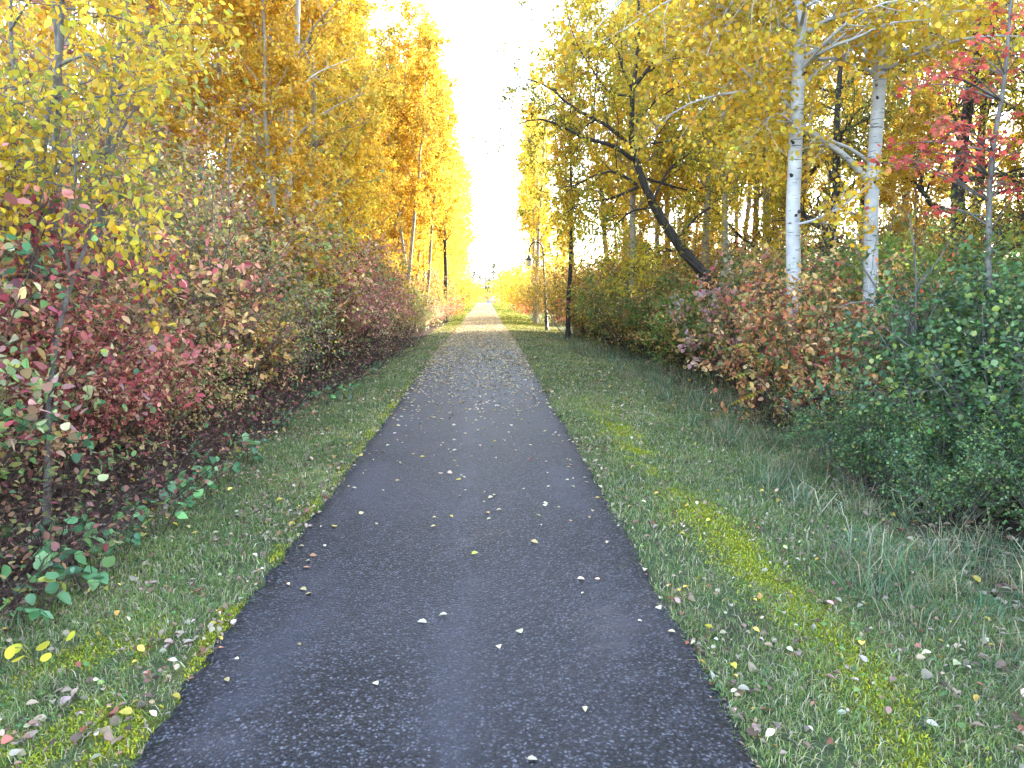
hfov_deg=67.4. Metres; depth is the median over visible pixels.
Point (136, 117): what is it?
hazel shrub
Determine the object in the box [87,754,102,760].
fallen leaf
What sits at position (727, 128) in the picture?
aspen tree
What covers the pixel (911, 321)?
honeysuckle shrub
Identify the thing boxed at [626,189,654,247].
aspen tree
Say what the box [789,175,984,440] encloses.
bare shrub
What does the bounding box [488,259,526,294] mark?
sumac shrub
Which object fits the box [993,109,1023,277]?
aspen tree
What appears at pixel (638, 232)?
aspen tree
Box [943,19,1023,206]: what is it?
aspen tree
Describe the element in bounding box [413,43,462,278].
aspen tree
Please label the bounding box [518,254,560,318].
hazel shrub
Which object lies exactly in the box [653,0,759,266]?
aspen tree
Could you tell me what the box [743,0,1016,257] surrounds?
willow tree
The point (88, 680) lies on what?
fallen leaf
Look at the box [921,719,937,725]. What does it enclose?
fallen leaf
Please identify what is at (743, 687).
fallen leaf
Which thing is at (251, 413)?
bramble
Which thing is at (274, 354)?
dogwood shrub
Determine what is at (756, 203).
aspen tree
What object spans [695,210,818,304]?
hazel shrub
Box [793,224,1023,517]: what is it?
honeysuckle shrub
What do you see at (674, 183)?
aspen tree
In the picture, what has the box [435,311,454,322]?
dogwood shrub
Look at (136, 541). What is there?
leafy seedling
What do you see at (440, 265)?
aspen tree
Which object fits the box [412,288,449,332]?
dogwood shrub
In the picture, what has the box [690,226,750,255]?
hazel shrub
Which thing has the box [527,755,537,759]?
fallen leaf
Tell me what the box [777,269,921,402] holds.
viburnum shrub
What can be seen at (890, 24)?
birch tree
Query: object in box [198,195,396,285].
dogwood shrub
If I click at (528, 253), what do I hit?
aspen tree
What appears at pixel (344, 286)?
dogwood shrub
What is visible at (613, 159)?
aspen tree
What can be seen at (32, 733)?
fallen leaf
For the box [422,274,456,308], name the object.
hazel shrub
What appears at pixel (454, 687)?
path
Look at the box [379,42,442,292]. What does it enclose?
aspen tree
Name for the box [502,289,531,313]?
sumac shrub
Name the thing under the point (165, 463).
bramble
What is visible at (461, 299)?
sumac shrub
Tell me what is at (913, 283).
viburnum shrub
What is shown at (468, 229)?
aspen tree
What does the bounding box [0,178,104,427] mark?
dogwood shrub
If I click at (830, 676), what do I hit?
fallen leaf
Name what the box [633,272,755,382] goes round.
viburnum shrub
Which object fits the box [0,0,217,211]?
aspen tree
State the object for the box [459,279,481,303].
sumac shrub
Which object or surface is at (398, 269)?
dogwood shrub
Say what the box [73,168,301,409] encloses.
dogwood shrub
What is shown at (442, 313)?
dogwood shrub
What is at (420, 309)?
dogwood shrub
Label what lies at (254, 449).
leafy seedling
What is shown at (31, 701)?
fallen leaf
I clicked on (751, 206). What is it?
hazel shrub
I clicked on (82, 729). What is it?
fallen leaf
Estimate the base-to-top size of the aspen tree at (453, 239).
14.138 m
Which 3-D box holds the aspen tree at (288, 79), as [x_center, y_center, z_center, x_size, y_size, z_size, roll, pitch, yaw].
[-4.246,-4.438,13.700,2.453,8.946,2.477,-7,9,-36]
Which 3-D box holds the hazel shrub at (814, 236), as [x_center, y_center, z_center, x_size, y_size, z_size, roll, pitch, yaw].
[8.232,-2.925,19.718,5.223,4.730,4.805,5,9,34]
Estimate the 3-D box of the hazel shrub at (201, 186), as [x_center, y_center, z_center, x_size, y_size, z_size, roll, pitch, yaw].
[-4.447,-1.805,9.581,5.300,4.818,4.950,-3,8,-20]
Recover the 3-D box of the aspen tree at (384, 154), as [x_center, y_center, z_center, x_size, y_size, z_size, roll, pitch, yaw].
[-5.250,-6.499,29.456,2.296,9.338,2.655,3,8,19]
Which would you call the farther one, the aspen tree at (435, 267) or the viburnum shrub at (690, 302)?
the aspen tree at (435, 267)
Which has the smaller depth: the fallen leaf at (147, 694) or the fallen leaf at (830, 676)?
the fallen leaf at (147, 694)
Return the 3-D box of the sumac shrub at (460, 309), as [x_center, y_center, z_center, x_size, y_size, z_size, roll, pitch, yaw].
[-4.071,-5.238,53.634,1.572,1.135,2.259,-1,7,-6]
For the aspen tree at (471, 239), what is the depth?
88.08 m
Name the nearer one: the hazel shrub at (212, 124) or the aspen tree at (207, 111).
the hazel shrub at (212, 124)
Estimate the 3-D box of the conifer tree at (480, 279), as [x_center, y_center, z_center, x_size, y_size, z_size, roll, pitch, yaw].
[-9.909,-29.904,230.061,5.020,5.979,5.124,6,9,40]
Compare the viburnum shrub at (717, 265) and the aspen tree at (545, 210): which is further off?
the aspen tree at (545, 210)
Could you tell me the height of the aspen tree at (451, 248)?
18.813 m
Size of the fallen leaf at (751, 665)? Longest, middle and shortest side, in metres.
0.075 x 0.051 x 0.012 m
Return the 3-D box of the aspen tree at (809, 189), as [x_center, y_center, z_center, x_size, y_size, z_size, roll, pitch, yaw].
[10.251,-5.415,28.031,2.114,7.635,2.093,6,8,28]
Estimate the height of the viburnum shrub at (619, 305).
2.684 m
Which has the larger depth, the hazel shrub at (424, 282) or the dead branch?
the hazel shrub at (424, 282)
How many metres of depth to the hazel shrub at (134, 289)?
7.08 m
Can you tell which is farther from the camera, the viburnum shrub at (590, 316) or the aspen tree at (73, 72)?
the viburnum shrub at (590, 316)
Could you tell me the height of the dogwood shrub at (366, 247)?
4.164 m
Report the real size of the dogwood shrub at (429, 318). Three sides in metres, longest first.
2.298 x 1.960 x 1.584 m
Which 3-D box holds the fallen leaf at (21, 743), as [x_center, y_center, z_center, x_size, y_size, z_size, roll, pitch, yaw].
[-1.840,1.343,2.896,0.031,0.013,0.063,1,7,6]
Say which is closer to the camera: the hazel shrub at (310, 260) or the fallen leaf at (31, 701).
the fallen leaf at (31, 701)
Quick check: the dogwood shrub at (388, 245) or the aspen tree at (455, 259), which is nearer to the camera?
the dogwood shrub at (388, 245)
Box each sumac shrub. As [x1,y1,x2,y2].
[437,281,467,317]
[448,274,478,306]
[449,304,464,316]
[451,276,474,307]
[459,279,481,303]
[460,272,488,305]
[460,277,480,301]
[471,284,485,302]
[480,265,530,308]
[486,266,525,303]
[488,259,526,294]
[488,276,526,309]
[489,265,542,307]
[500,247,560,297]
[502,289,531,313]
[517,298,542,316]
[547,303,570,323]
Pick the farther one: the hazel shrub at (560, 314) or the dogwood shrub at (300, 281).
the hazel shrub at (560, 314)
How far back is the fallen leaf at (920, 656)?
3.56 m
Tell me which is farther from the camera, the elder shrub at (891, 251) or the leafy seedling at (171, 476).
the elder shrub at (891, 251)
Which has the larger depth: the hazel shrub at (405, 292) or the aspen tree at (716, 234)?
the aspen tree at (716, 234)
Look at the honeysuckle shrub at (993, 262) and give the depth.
8.03 m
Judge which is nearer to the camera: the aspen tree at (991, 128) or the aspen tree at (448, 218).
the aspen tree at (991, 128)
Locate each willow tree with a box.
[471,0,774,369]
[664,0,922,274]
[670,0,997,294]
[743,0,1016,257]
[811,0,1023,273]
[849,0,1023,255]
[881,0,1023,276]
[892,0,1023,343]
[939,8,1023,275]
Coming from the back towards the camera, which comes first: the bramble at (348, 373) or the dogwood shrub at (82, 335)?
the bramble at (348, 373)
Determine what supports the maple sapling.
on the ground at (826, 754)
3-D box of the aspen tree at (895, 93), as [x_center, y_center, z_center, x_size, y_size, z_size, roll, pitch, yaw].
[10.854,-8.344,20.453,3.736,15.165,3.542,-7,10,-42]
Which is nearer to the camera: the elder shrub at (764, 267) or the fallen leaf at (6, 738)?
the fallen leaf at (6, 738)
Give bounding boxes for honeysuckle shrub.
[766,369,990,487]
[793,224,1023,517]
[804,258,1023,454]
[850,393,1023,535]
[893,213,1023,413]
[946,403,1023,536]
[947,298,1023,429]
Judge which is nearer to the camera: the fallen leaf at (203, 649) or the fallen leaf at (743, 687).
the fallen leaf at (743, 687)
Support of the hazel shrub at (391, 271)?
on the ground at (826, 754)
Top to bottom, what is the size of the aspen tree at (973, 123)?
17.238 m
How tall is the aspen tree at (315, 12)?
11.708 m
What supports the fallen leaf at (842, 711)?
on the ground at (826, 754)
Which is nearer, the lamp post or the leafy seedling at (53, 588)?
the leafy seedling at (53, 588)
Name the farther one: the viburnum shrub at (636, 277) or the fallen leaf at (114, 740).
the viburnum shrub at (636, 277)
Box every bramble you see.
[0,430,219,563]
[0,443,102,587]
[0,468,153,617]
[3,410,279,521]
[18,392,280,480]
[101,368,324,453]
[169,361,342,430]
[212,350,354,410]
[267,341,392,393]
[291,332,406,380]
[325,329,428,368]
[360,324,427,358]
[372,316,440,348]
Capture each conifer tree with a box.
[470,270,480,289]
[477,274,484,293]
[480,262,500,293]
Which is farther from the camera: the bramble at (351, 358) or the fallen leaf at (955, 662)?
the bramble at (351, 358)
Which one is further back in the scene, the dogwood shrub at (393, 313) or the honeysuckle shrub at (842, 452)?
the dogwood shrub at (393, 313)
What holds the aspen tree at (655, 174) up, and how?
on the ground at (826, 754)
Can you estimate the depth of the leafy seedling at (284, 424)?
9.50 m
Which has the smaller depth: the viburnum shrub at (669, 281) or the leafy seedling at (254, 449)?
the leafy seedling at (254, 449)
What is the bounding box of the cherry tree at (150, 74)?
[0,0,265,525]
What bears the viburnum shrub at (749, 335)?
on the ground at (826, 754)
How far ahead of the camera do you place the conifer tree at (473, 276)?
225.42 m
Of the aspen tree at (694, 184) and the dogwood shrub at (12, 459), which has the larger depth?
the aspen tree at (694, 184)
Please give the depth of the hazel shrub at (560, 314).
27.58 m
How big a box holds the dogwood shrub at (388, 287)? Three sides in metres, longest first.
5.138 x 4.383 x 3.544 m
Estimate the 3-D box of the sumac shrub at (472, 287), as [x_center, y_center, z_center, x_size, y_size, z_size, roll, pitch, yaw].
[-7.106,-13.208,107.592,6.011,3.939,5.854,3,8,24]
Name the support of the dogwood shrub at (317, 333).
on the ground at (826, 754)
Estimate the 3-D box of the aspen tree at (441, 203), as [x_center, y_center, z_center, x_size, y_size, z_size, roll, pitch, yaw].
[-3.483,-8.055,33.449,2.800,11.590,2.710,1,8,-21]
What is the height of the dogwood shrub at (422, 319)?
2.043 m
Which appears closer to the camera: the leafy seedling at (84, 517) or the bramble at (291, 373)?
the leafy seedling at (84, 517)
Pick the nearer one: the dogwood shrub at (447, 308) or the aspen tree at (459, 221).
the dogwood shrub at (447, 308)
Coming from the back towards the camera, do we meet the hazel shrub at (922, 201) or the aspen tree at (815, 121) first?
the aspen tree at (815, 121)
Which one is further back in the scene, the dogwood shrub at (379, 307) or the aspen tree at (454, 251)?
the aspen tree at (454, 251)
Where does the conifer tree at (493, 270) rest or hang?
on the ground at (826, 754)
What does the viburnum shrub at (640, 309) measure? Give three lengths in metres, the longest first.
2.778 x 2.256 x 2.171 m
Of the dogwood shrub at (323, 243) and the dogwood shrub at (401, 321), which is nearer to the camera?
the dogwood shrub at (323, 243)
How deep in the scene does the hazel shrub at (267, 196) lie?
12.74 m
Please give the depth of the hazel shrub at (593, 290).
23.27 m
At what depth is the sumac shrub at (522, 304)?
55.64 m
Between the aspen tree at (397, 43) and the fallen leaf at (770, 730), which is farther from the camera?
the aspen tree at (397, 43)
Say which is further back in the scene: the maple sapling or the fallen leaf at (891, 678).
the maple sapling
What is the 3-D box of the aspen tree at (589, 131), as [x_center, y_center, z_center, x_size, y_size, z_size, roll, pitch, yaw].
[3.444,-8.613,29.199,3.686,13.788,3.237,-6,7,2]
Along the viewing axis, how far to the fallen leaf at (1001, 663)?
3.58 m
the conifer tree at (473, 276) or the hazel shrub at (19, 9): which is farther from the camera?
the conifer tree at (473, 276)
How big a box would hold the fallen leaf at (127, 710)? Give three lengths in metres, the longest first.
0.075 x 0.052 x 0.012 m
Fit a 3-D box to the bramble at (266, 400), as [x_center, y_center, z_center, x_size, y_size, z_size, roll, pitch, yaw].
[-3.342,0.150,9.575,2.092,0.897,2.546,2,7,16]
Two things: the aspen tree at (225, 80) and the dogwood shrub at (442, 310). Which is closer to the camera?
the aspen tree at (225, 80)
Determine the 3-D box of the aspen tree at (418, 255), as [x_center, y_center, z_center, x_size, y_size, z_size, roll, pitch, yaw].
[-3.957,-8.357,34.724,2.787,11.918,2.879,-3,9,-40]
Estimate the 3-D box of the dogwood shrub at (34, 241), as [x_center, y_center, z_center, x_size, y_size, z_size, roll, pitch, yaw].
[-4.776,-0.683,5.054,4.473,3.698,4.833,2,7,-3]
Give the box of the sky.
[0,0,1023,287]
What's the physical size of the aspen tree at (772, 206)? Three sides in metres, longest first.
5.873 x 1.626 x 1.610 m
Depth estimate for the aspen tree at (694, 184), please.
27.58 m
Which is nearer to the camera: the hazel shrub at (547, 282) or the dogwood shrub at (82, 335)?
the dogwood shrub at (82, 335)
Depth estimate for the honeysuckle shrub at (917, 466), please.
6.09 m
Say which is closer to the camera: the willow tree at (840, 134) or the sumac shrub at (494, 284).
the willow tree at (840, 134)
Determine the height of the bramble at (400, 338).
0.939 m
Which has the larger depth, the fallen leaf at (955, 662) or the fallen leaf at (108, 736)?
the fallen leaf at (955, 662)
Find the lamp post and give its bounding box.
[526,241,548,329]
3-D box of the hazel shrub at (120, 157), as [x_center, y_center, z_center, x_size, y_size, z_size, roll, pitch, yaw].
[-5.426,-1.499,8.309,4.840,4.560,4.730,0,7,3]
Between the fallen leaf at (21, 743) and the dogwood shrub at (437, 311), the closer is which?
the fallen leaf at (21, 743)
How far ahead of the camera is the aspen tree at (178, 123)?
23.34 m
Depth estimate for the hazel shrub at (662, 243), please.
27.61 m
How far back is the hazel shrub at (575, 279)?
28.13 m
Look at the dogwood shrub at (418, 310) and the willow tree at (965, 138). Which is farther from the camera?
the dogwood shrub at (418, 310)
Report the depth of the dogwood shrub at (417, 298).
28.91 m
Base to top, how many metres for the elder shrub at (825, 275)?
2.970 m
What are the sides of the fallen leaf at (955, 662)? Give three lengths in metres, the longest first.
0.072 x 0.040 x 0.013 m
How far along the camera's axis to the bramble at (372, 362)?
16.48 m
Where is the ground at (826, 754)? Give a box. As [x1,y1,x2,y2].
[0,288,1023,767]
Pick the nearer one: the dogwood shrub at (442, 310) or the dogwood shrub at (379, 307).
the dogwood shrub at (379, 307)
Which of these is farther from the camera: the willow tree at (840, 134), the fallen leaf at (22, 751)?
the willow tree at (840, 134)
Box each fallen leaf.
[1,734,13,743]
[3,749,20,756]
[16,748,25,755]
[19,738,27,745]
[24,719,38,725]
[25,727,37,736]
[26,699,38,704]
[34,714,46,720]
[60,696,71,703]
[62,686,71,691]
[68,732,82,745]
[71,686,79,696]
[79,725,88,733]
[86,677,92,686]
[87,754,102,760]
[93,727,112,733]
[103,731,112,740]
[105,715,121,725]
[107,706,117,713]
[110,734,121,743]
[119,707,137,714]
[135,699,145,706]
[141,692,152,696]
[176,630,183,637]
[200,646,205,653]
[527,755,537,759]
[733,684,748,689]
[746,728,758,737]
[748,661,756,671]
[766,726,778,736]
[818,672,834,678]
[836,709,846,713]
[889,675,896,681]
[912,653,925,658]
[921,668,932,678]
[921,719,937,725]
[953,658,960,664]
[971,721,987,727]
[995,659,1005,670]
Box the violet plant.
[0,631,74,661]
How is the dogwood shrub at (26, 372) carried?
on the ground at (826, 754)
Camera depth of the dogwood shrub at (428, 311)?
30.12 m
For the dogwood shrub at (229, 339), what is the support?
on the ground at (826, 754)
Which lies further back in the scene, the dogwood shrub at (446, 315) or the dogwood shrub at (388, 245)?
the dogwood shrub at (446, 315)
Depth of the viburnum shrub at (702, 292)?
13.35 m
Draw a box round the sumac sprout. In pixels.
[725,343,780,408]
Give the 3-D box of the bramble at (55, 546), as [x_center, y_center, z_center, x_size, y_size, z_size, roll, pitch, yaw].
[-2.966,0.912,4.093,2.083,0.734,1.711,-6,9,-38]
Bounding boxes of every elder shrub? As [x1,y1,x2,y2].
[683,248,847,296]
[717,228,951,388]
[810,199,1023,394]
[838,223,1023,368]
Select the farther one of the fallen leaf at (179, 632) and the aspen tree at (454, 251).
the aspen tree at (454, 251)
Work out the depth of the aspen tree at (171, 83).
16.39 m
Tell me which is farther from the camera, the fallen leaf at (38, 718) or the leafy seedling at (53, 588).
the leafy seedling at (53, 588)
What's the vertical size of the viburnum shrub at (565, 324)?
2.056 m
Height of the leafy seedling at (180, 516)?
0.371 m
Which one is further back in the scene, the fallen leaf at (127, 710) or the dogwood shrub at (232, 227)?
the dogwood shrub at (232, 227)
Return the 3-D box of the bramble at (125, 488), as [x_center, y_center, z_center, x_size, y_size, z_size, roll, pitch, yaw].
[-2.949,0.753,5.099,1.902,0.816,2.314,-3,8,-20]
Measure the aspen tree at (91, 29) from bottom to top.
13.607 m
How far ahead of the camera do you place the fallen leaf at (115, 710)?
3.05 m
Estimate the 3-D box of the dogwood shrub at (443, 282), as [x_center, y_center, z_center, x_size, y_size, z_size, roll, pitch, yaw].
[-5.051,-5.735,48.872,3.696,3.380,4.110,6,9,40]
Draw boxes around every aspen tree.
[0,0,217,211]
[0,2,127,409]
[2,0,205,199]
[12,0,135,178]
[81,0,246,223]
[88,0,203,171]
[103,0,319,375]
[104,0,224,183]
[108,0,296,214]
[168,0,310,200]
[183,0,381,364]
[185,16,239,183]
[200,0,384,224]
[202,0,341,383]
[223,9,309,209]
[244,0,407,355]
[274,0,364,265]
[293,0,387,346]
[293,0,412,236]
[318,13,406,266]
[340,3,398,245]
[356,87,404,267]
[361,17,380,63]
[366,43,423,331]
[372,0,460,289]
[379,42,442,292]
[380,61,440,265]
[380,64,436,278]
[393,18,461,332]
[398,73,450,281]
[409,74,458,322]
[411,22,463,262]
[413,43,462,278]
[413,171,440,283]
[414,68,465,330]
[431,193,454,283]
[433,104,465,322]
[435,59,467,273]
[435,169,457,265]
[436,139,466,288]
[440,171,460,272]
[448,166,467,284]
[448,191,463,288]
[452,184,473,278]
[455,151,477,275]
[455,189,473,279]
[458,157,482,278]
[458,181,475,277]
[462,169,476,275]
[508,124,553,253]
[511,94,559,314]
[513,39,569,322]
[514,182,540,261]
[517,146,553,260]
[531,229,550,321]
[533,107,598,333]
[535,209,574,324]
[545,28,603,338]
[547,0,636,269]
[548,228,568,319]
[577,1,692,341]
[580,0,689,344]
[587,162,635,270]
[592,43,662,254]
[607,0,701,259]
[617,200,653,341]
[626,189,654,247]
[630,43,714,252]
[637,131,710,284]
[651,0,812,269]
[652,109,738,276]
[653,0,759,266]
[661,2,727,246]
[668,0,842,251]
[690,170,733,271]
[714,38,745,241]
[726,5,814,242]
[728,3,787,244]
[734,93,830,264]
[749,135,807,266]
[759,16,834,214]
[777,136,819,249]
[808,19,861,222]
[821,0,956,196]
[846,0,984,242]
[858,132,923,278]
[881,89,969,278]
[884,79,968,254]
[919,0,1020,198]
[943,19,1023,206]
[983,102,1023,258]
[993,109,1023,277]
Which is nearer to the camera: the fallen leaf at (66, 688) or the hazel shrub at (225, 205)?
the fallen leaf at (66, 688)
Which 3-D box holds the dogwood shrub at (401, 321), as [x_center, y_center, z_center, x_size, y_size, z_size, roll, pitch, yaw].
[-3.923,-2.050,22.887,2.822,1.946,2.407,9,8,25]
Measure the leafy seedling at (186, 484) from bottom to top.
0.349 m
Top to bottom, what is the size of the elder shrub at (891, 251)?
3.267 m
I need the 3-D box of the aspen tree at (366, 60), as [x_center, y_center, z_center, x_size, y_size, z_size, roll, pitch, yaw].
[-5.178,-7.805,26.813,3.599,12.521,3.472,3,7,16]
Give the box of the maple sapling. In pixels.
[858,0,1023,446]
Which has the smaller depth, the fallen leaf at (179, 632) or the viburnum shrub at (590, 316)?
the fallen leaf at (179, 632)
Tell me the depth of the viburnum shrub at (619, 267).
25.13 m
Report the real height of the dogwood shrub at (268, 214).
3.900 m
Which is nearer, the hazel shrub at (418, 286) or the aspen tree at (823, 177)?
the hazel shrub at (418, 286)
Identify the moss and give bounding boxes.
[0,377,1021,767]
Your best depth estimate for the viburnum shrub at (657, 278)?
21.78 m
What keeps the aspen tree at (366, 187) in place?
on the ground at (826, 754)
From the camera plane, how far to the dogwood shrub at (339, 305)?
13.15 m
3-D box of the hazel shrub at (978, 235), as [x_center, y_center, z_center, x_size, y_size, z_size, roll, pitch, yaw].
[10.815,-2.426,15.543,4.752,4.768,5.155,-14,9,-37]
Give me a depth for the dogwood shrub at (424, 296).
31.31 m
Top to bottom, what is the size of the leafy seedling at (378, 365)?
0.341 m
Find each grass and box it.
[0,330,1023,767]
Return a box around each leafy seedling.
[0,502,96,559]
[0,551,82,624]
[31,517,117,592]
[74,521,141,561]
[113,487,203,537]
[141,468,192,495]
[161,466,216,507]
[191,453,243,485]
[225,432,268,463]
[272,409,295,430]
[306,384,342,403]
[336,381,364,399]
[362,360,382,373]
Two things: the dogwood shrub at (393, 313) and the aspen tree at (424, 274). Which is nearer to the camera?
the dogwood shrub at (393, 313)
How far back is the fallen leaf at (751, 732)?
2.90 m
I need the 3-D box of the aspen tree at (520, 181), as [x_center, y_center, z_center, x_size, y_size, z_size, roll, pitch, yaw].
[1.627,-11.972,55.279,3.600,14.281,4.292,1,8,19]
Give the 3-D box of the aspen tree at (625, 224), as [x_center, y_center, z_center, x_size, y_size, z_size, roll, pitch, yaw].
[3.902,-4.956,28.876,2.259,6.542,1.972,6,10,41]
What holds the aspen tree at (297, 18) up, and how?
on the ground at (826, 754)
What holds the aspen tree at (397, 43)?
on the ground at (826, 754)
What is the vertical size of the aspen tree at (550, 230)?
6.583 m
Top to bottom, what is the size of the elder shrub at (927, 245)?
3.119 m
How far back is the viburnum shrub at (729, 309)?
11.85 m
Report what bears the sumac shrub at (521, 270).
on the ground at (826, 754)
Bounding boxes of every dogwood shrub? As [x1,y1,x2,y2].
[0,78,316,415]
[0,97,175,499]
[0,145,267,487]
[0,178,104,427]
[0,198,215,434]
[0,220,155,507]
[0,237,47,523]
[0,262,190,507]
[0,326,60,491]
[4,236,235,457]
[5,163,282,428]
[10,278,248,472]
[39,309,260,447]
[60,156,288,339]
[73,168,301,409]
[94,276,288,428]
[104,203,310,394]
[125,247,308,412]
[128,139,355,360]
[139,140,328,371]
[152,178,376,384]
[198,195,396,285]
[214,283,335,397]
[226,221,380,373]
[235,253,348,389]
[270,287,363,378]
[286,230,391,372]
[291,249,356,361]
[306,258,383,366]
[310,206,407,350]
[311,230,414,347]
[321,246,402,363]
[328,290,392,357]
[339,198,405,294]
[340,276,406,351]
[341,300,408,354]
[347,244,425,338]
[363,270,418,348]
[374,287,420,344]
[385,295,412,340]
[388,271,433,330]
[390,287,431,335]
[397,282,440,338]
[399,282,443,331]
[401,284,433,336]
[405,289,443,334]
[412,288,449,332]
[419,300,445,330]
[421,297,444,327]
[429,291,455,324]
[429,298,449,326]
[430,268,465,304]
[434,293,456,324]
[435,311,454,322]
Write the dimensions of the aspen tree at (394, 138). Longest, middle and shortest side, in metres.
12.000 x 2.899 x 2.806 m
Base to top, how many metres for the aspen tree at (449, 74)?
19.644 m
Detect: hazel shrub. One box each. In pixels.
[0,0,160,250]
[0,0,213,306]
[0,0,264,470]
[0,0,274,420]
[0,33,241,443]
[0,119,272,473]
[4,14,384,426]
[27,44,275,334]
[83,147,385,417]
[112,147,321,359]
[129,143,344,386]
[226,181,375,379]
[286,206,373,360]
[290,199,381,351]
[295,218,374,368]
[314,234,404,353]
[362,241,428,343]
[375,250,428,339]
[389,245,430,296]
[393,258,444,334]
[410,259,450,329]
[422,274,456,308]
[430,269,463,310]
[432,266,460,298]
[503,274,547,320]
[515,258,564,325]
[517,242,597,334]
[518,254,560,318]
[523,248,582,322]
[543,241,614,331]
[547,261,608,338]
[548,245,614,333]
[553,241,663,346]
[557,213,671,287]
[557,243,617,337]
[590,225,698,283]
[593,264,673,356]
[606,212,745,352]
[652,214,759,270]
[663,203,774,276]
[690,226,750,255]
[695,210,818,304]
[711,209,882,255]
[743,180,912,272]
[746,175,932,269]
[806,148,1023,305]
[845,180,998,273]
[856,174,1012,256]
[911,152,1023,320]
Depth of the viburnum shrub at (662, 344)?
18.10 m
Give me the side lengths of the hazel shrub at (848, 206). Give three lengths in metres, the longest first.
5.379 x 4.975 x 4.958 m
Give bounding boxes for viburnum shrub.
[549,296,593,333]
[561,273,608,339]
[565,262,661,343]
[566,259,683,354]
[582,241,717,343]
[588,295,639,349]
[593,253,679,346]
[608,275,676,359]
[620,250,700,346]
[622,261,713,356]
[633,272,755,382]
[633,273,727,372]
[639,294,712,364]
[640,240,821,331]
[655,254,740,358]
[660,266,783,374]
[662,241,837,392]
[669,227,862,383]
[682,246,888,404]
[687,240,1017,438]
[700,285,867,418]
[735,229,913,335]
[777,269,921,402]
[833,258,957,389]
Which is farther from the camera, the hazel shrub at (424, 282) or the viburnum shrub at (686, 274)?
the hazel shrub at (424, 282)
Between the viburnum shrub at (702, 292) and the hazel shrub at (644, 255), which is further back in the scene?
the hazel shrub at (644, 255)
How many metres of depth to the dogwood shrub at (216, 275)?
9.37 m
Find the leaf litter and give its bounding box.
[0,303,1023,767]
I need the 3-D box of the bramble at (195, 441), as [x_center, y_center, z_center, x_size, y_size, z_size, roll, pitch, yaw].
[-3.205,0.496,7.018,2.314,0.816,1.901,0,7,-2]
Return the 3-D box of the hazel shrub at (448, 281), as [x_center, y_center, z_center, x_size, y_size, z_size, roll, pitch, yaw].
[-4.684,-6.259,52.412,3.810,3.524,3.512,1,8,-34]
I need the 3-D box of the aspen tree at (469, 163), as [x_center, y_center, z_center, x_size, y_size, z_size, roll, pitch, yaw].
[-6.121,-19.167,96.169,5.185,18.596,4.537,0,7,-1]
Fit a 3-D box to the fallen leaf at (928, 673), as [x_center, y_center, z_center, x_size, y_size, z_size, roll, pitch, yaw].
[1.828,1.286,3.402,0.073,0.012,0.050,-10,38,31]
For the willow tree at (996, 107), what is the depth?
20.01 m
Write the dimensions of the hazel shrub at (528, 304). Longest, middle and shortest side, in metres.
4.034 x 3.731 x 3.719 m
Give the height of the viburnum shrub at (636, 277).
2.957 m
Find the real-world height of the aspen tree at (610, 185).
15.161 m
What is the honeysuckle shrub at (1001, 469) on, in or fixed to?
on the ground at (826, 754)
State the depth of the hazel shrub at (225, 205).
14.93 m
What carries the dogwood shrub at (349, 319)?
on the ground at (826, 754)
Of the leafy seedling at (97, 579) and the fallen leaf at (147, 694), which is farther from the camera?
the leafy seedling at (97, 579)
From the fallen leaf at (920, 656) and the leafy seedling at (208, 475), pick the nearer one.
the fallen leaf at (920, 656)
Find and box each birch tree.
[514,0,1023,413]
[686,0,1023,404]
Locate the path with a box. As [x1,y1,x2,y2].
[130,295,758,767]
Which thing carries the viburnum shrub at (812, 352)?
on the ground at (826, 754)
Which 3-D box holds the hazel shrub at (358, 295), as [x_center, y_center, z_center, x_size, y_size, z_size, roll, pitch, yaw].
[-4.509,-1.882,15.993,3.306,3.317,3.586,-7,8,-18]
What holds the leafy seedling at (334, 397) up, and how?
on the ground at (826, 754)
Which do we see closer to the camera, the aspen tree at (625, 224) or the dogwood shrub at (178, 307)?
the dogwood shrub at (178, 307)
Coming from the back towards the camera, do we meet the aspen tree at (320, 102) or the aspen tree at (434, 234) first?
the aspen tree at (434, 234)
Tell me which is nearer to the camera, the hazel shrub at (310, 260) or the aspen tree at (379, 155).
the hazel shrub at (310, 260)
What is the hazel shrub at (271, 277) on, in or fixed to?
on the ground at (826, 754)
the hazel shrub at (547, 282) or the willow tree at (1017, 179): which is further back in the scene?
the hazel shrub at (547, 282)
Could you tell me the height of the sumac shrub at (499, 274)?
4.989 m
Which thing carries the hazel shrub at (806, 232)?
on the ground at (826, 754)
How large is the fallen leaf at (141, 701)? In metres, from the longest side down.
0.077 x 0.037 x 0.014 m
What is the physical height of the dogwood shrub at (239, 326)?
3.177 m
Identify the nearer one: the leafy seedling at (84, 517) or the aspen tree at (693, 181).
the leafy seedling at (84, 517)
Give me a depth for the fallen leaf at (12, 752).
2.79 m
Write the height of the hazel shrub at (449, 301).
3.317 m
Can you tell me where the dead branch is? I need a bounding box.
[747,385,827,428]
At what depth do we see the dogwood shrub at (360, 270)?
15.52 m
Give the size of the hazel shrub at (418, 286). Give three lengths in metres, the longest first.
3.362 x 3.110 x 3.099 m
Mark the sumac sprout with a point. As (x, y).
(752, 394)
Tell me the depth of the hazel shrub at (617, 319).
20.18 m
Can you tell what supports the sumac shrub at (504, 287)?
on the ground at (826, 754)
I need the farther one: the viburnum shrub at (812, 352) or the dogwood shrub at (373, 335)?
the dogwood shrub at (373, 335)

